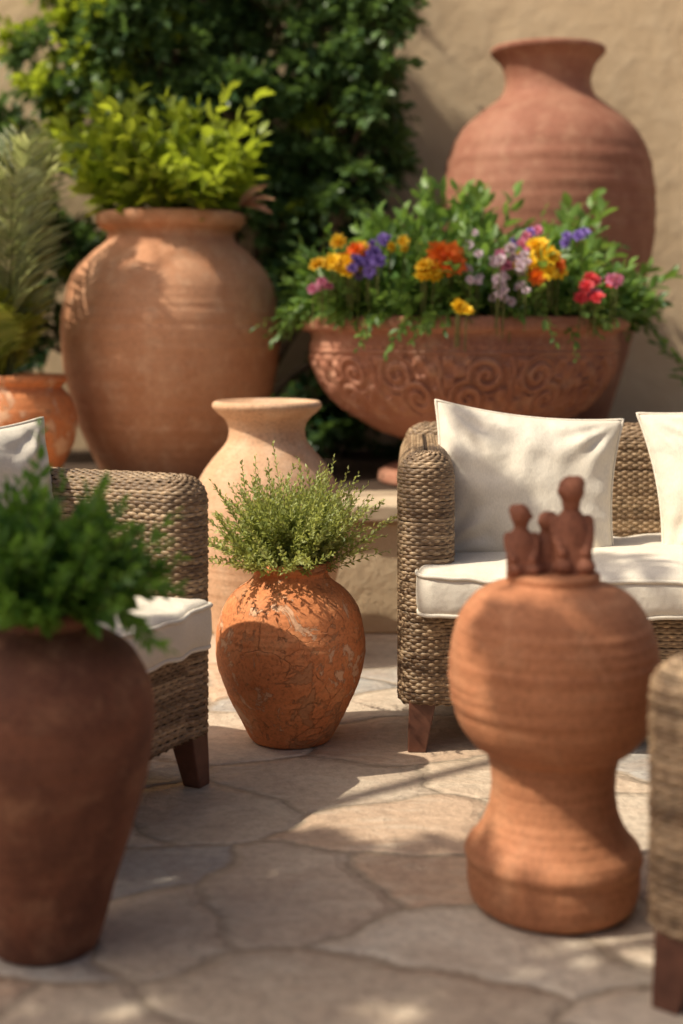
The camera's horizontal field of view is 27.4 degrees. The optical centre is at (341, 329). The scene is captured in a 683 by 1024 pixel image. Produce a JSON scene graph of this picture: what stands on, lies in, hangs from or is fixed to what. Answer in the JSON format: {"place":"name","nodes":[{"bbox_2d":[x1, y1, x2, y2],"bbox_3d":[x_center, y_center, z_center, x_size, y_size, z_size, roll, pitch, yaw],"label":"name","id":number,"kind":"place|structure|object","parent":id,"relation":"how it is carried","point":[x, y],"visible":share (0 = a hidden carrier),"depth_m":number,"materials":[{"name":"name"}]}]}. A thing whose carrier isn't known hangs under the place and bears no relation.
{"place":"outdoors","nodes":[
{"label":"outdoors","id":0,"kind":"place"},
{"bbox_2d":[0,634,682,1023],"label":"ground","id":1,"kind":"structure","parent":0,"point":[326,882],"depth_m":2.14,"materials":[{"name":"beige stone"}]},
{"bbox_2d":[0,613,154,966],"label":"dark terracotta planter","id":2,"kind":"object","parent":1,"relation":"on","point":[77,713],"visible":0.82,"depth_m":1.92,"materials":[{"name":"ceramic"}]},
{"bbox_2d":[0,417,193,656],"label":"leafy green plant","id":3,"kind":"object","parent":2,"relation":"in","point":[86,565],"visible":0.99,"depth_m":1.95,"materials":[{"name":"green plant"}]},
{"bbox_2d":[0,416,212,787],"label":"wicker armchair","id":4,"kind":"object","parent":1,"relation":"on","point":[180,687],"visible":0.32,"depth_m":2.68,"materials":[{"name":"wicker"}]},
{"bbox_2d":[63,450,398,633],"bbox_3d":[0.218,0.697,5.021,12.435,0.380,1.939,0,0,0],"label":"raised planter ledge","id":5,"kind":"object","parent":1,"relation":"on","point":[370,586],"visible":0.07,"depth_m":4.08,"materials":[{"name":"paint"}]},
{"bbox_2d":[0,373,77,466],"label":"terracotta pot","id":6,"kind":"object","parent":5,"relation":"on","point":[27,396],"visible":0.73,"depth_m":4.38,"materials":[{"name":"ceramic"}]},
{"bbox_2d":[0,121,71,375],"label":"palm plant","id":7,"kind":"object","parent":6,"relation":"in","point":[22,310],"visible":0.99,"depth_m":4.42,"materials":[{"name":"green plant"}]},
{"bbox_2d":[60,208,279,478],"bbox_3d":[-0.596,0.050,4.898,0.762,0.914,0.768,0,0,0],"label":"terracotta jar","id":8,"kind":"object","parent":5,"relation":"on","point":[164,311],"visible":0.81,"depth_m":4.61,"materials":[{"name":"ceramic"}]},
{"bbox_2d":[8,77,274,220],"bbox_3d":[-0.720,-0.632,4.899,0.984,0.544,0.959,0,0,0],"label":"citrus plant","id":9,"kind":"object","parent":8,"relation":"on","point":[129,162],"visible":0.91,"depth_m":4.73,"materials":[{"name":"green plant"}]},
{"bbox_2d":[0,0,431,458],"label":"climbing shrub","id":10,"kind":"object","parent":5,"relation":"on","point":[348,74],"visible":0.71,"depth_m":5.41,"materials":[{"name":"green plant"}]},
{"bbox_2d":[300,316,629,485],"bbox_3d":[0.411,0.226,4.730,1.104,0.565,1.098,0,0,0],"label":"carved terracotta bowl","id":11,"kind":"object","parent":5,"relation":"on","point":[530,371],"visible":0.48,"depth_m":4.30,"materials":[{"name":"ceramic"}]},
{"bbox_2d":[249,166,682,362],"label":"flowering plants","id":12,"kind":"object","parent":11,"relation":"in","point":[375,272],"visible":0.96,"depth_m":4.31,"materials":[{"name":"green plant"}]},
{"bbox_2d":[442,38,655,418],"bbox_3d":[0.796,-0.288,5.399,0.820,1.591,0.824,0,0,0],"label":"tall terracotta urn","id":13,"kind":"object","parent":5,"relation":"on","point":[548,126],"visible":0.58,"depth_m":5.11,"materials":[{"name":"orange ceramic"}]},
{"bbox_2d":[642,330,682,385],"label":"ledge shrub","id":14,"kind":"object","parent":5,"relation":"on","point":[678,358],"visible":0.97,"depth_m":4.73,"materials":[{"name":"green plant"}]},
{"bbox_2d":[199,398,341,637],"bbox_3d":[-0.201,0.539,3.789,0.414,0.696,0.410,0,0,0],"label":"narrow neck terracotta jar","id":15,"kind":"object","parent":1,"relation":"on","point":[257,426],"visible":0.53,"depth_m":3.67,"materials":[{"name":"light terracotta"}]},
{"bbox_2d":[216,561,365,748],"bbox_3d":[-0.110,0.694,3.040,0.325,0.387,0.332,0,0,0],"label":"round terracotta pot","id":16,"kind":"object","parent":1,"relation":"on","point":[290,651],"visible":0.91,"depth_m":2.92,"materials":[{"name":"ceramic"}]},
{"bbox_2d":[208,440,396,578],"bbox_3d":[-0.118,0.390,3.032,0.507,0.290,0.498,0,0,0],"label":"herb plant","id":17,"kind":"object","parent":16,"relation":"on","point":[287,533],"visible":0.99,"depth_m":2.97,"materials":[{"name":"green plant"}]},
{"bbox_2d":[0,0,682,449],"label":"wall","id":18,"kind":"structure","parent":1,"relation":"on","point":[456,84],"depth_m":6.00,"materials":[{"name":"paint"}]},
{"bbox_2d":[397,399,682,751],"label":"wicker sofa","id":19,"kind":"object","parent":1,"relation":"on","point":[467,477],"visible":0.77,"depth_m":3.09,"materials":[{"name":"fabric"}]},
{"bbox_2d":[448,475,660,933],"bbox_3d":[0.326,0.556,2.161,0.324,0.663,0.327,0,0,0],"label":"terracotta pedestal jar","id":20,"kind":"object","parent":1,"relation":"on","point":[554,661],"visible":0.98,"depth_m":2.06,"materials":[{"name":"orange ceramic"}]},
{"bbox_2d":[647,653,682,1014],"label":"wicker armchair","id":21,"kind":"object","parent":1,"relation":"on","point":[665,812],"visible":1,"depth_m":1.82,"materials":[{"name":"wicker"}]}
]}

